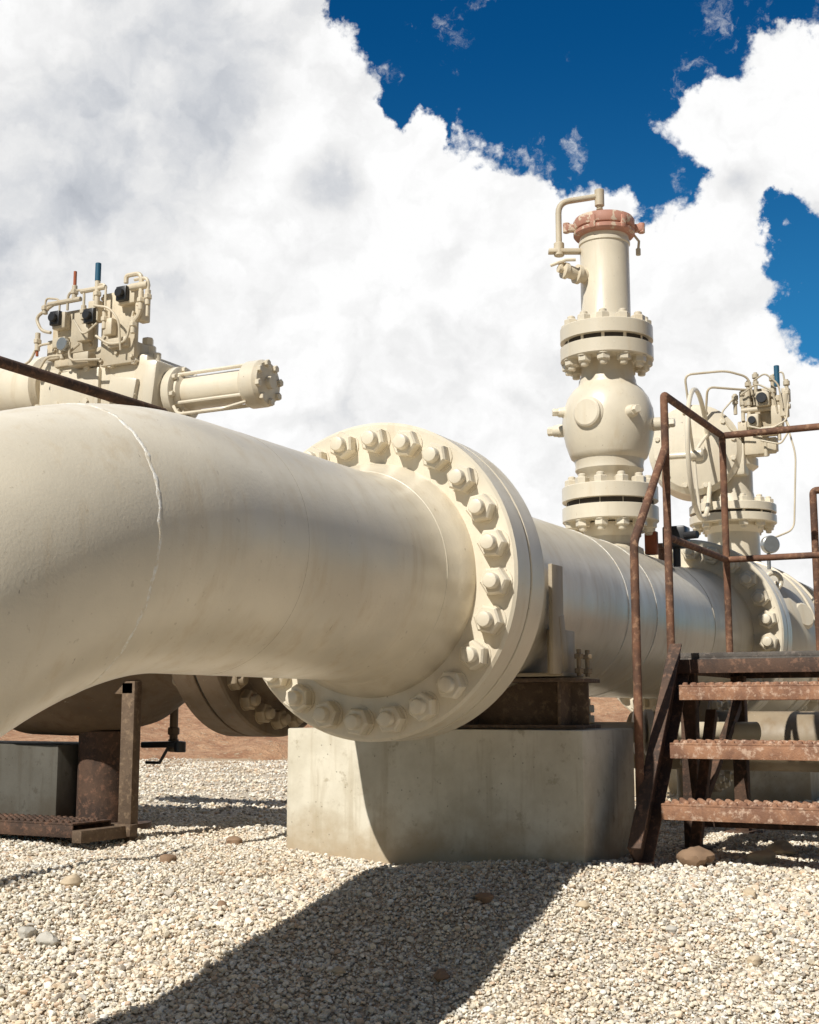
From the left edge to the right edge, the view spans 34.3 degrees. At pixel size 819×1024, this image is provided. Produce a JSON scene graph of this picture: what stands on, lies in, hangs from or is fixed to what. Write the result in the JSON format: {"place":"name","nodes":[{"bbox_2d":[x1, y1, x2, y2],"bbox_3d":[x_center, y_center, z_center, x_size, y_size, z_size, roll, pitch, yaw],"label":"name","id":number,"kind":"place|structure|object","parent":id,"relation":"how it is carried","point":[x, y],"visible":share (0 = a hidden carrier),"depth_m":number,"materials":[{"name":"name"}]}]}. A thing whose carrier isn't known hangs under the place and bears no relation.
{"place":"outdoors","nodes":[
{"label":"outdoors","id":0,"kind":"place"},
{"bbox_2d":[0,757,818,1023],"bbox_3d":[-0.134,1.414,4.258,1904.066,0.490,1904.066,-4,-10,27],"label":"ground","id":1,"kind":"structure","parent":0,"point":[432,930],"depth_m":3.94,"materials":[{"name":"beige gravel"}]},
{"bbox_2d":[17,926,36,939],"bbox_3d":[-1.172,1.287,4.058,0.056,0.042,0.057,-4,-10,27],"label":"rock","id":2,"kind":"object","parent":1,"relation":"on","point":[25,932],"visible":0.98,"depth_m":4.04,"materials":[{"name":"white stone"}]},
{"bbox_2d":[0,741,78,835],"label":"concrete pier","id":3,"kind":"structure","parent":1,"relation":"on","point":[37,778],"depth_m":6.07,"materials":[{"name":"grey concrete"}]},
{"bbox_2d":[36,931,58,946],"bbox_3d":[-1.092,1.293,4.001,0.067,0.056,0.075,3,-9,-19],"label":"rock","id":4,"kind":"object","parent":1,"relation":"on","point":[47,938],"visible":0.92,"depth_m":3.98,"materials":[{"name":"white stone"}]},
{"bbox_2d":[0,681,141,843],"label":"step frame","id":5,"kind":"object","parent":1,"relation":"on","point":[77,829],"visible":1,"depth_m":5.67,"materials":[{"name":"brown metal"}]},
{"bbox_2d":[60,874,82,886],"bbox_3d":[-1.141,1.246,4.469,0.073,0.051,0.081,-4,-10,27],"label":"rock","id":6,"kind":"object","parent":1,"relation":"on","point":[73,880],"visible":0.94,"depth_m":4.45,"materials":[{"name":"beige stone"}]},
{"bbox_2d":[0,356,167,410],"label":"steel handrail","id":7,"kind":"object","parent":1,"relation":"on","point":[17,367],"visible":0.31,"depth_m":5.38,"materials":[{"name":"brown metal"}]},
{"bbox_2d":[13,673,306,829],"bbox_3d":[-3.804,0.647,7.462,8.660,2.037,1.100,-4,-10,27],"label":"branch pipeline","id":8,"kind":"object","parent":1,"relation":"on","point":[90,717],"visible":0.17,"depth_m":5.83,"materials":[{"name":"beige paint"}]},
{"bbox_2d":[0,262,282,417],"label":"valve actuator","id":9,"kind":"object","parent":8,"relation":"attached to","point":[122,360],"visible":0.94,"depth_m":6.16,"materials":[{"name":"beige paint"}]},
{"bbox_2d":[141,708,185,763],"bbox_3d":[-1.156,1.049,6.316,0.248,0.298,0.093,-4,-10,27],"label":"drain valve","id":10,"kind":"object","parent":8,"relation":"attached to","point":[173,743],"visible":0.9,"depth_m":6.29,"materials":[{"name":"brown paint"}]},
{"bbox_2d":[159,854,176,862],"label":"rock","id":11,"kind":"object","parent":1,"relation":"on","point":[168,858],"visible":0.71,"depth_m":4.94,"materials":[{"name":"beige stone"}]},
{"bbox_2d":[217,900,226,905],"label":"rock","id":12,"kind":"object","parent":1,"relation":"on","point":[221,902],"visible":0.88,"depth_m":4.25,"materials":[{"name":"beige stone"}]},
{"bbox_2d":[226,835,242,844],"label":"rock","id":13,"kind":"object","parent":1,"relation":"on","point":[236,840],"visible":0.72,"depth_m":5.44,"materials":[{"name":"beige stone"}]},
{"bbox_2d":[0,697,630,759],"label":"dirt berm","id":14,"kind":"structure","parent":1,"relation":"on","point":[199,738],"depth_m":16.75,"materials":[{"name":"brown soil"}]},
{"bbox_2d":[332,966,345,973],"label":"rock","id":15,"kind":"object","parent":1,"relation":"on","point":[338,970],"visible":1,"depth_m":3.78,"materials":[{"name":"brown stone"}]},
{"bbox_2d":[433,968,449,981],"bbox_3d":[0.089,1.328,3.796,0.054,0.042,0.048,6,-10,-35],"label":"rock","id":16,"kind":"object","parent":1,"relation":"on","point":[440,974],"visible":1,"depth_m":3.78,"materials":[{"name":"brown stone"}]},
{"bbox_2d":[287,728,634,865],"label":"concrete pier","id":17,"kind":"structure","parent":1,"relation":"on","point":[487,794],"depth_m":4.94,"materials":[{"name":"grey concrete"}]},
{"bbox_2d":[458,564,600,728],"bbox_3d":[0.160,0.539,5.172,1.100,0.597,0.335,-4,-10,27],"label":"pipe support","id":18,"kind":"object","parent":17,"relation":"on","point":[556,696],"visible":0.48,"depth_m":4.93,"materials":[{"name":"brown metal"}]},
{"bbox_2d":[0,403,791,754],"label":"gas pipeline","id":19,"kind":"object","parent":18,"relation":"on","point":[376,583],"visible":0.81,"depth_m":3.67,"materials":[{"name":"beige paint"}]},
{"bbox_2d":[644,525,698,566],"bbox_3d":[1.353,0.175,6.768,0.275,0.205,0.145,-4,-10,27],"label":"junction box","id":20,"kind":"object","parent":19,"relation":"attached to","point":[680,531],"visible":0.69,"depth_m":6.75,"materials":[{"name":"black metal"}]},
{"bbox_2d":[649,365,818,710],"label":"ball valve","id":21,"kind":"object","parent":19,"relation":"on","point":[694,463],"visible":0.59,"depth_m":8.72,"materials":[{"name":"beige paint"}]},
{"bbox_2d":[475,892,493,904],"bbox_3d":[0.238,1.227,4.213,0.060,0.041,0.060,-4,-10,27],"label":"rock","id":22,"kind":"object","parent":1,"relation":"on","point":[484,897],"visible":0.98,"depth_m":4.20,"materials":[{"name":"brown stone"}]},
{"bbox_2d":[575,900,590,909],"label":"rock","id":23,"kind":"object","parent":1,"relation":"on","point":[585,904],"visible":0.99,"depth_m":4.20,"materials":[{"name":"beige stone"}]},
{"bbox_2d":[665,925,678,933],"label":"rock","id":24,"kind":"object","parent":1,"relation":"on","point":[670,929],"visible":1,"depth_m":4.04,"materials":[{"name":"white stone"}]},
{"bbox_2d":[676,846,714,867],"bbox_3d":[1.035,1.258,4.813,0.135,0.091,0.136,-4,-10,27],"label":"rock","id":25,"kind":"object","parent":1,"relation":"on","point":[697,856],"visible":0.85,"depth_m":4.77,"materials":[{"name":"brown stone"}]},
{"bbox_2d":[624,392,818,869],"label":"access stairs","id":26,"kind":"structure","parent":1,"relation":"on","point":[696,809],"depth_m":5.09,"materials":[{"name":"rusty steel"},{"name":"dark brown steel"}]},
{"bbox_2d":[634,768,818,801],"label":"concrete pier","id":27,"kind":"structure","parent":1,"relation":"on","point":[780,786],"depth_m":8.23,"materials":[{"name":"grey concrete"}]},
{"bbox_2d":[627,700,818,799],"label":"pipeline","id":28,"kind":"object","parent":27,"relation":"on","point":[789,725],"visible":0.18,"depth_m":6.64,"materials":[{"name":"paint"}]},
{"bbox_2d":[743,887,755,898],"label":"rock","id":29,"kind":"object","parent":1,"relation":"on","point":[747,891],"visible":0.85,"depth_m":4.35,"materials":[{"name":"beige stone"}]},
{"bbox_2d":[747,955,760,966],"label":"rock","id":30,"kind":"object","parent":1,"relation":"on","point":[755,960],"visible":1,"depth_m":3.84,"materials":[{"name":"beige stone"}]},
{"bbox_2d":[747,849,775,864],"bbox_3d":[1.300,1.286,4.917,0.116,0.069,0.070,2,-9,-14],"label":"rock","id":31,"kind":"object","parent":1,"relation":"on","point":[766,856],"visible":0.75,"depth_m":4.89,"materials":[{"name":"brown stone"}]},
{"bbox_2d":[765,840,795,856],"bbox_3d":[1.449,1.315,5.163,0.108,0.077,0.115,5,-10,-29],"label":"rock","id":32,"kind":"object","parent":1,"relation":"on","point":[778,847],"visible":0.72,"depth_m":5.13,"materials":[{"name":"brown stone"}]},
{"bbox_2d":[809,487,818,700],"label":"steel handrail","id":33,"kind":"object","parent":1,"relation":"on","point":[813,492],"visible":0.97,"depth_m":6.45,"materials":[{"name":"brown metal"}]},
{"bbox_2d":[0,0,818,587],"label":"sky","id":34,"kind":"structure","parent":0,"point":[359,199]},
{"bbox_2d":[547,188,675,553],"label":"relief valve tower","id":35,"kind":"structure","parent":0,"point":[608,426],"depth_m":6.61,"materials":[{"name":"beige metal"}]}
]}

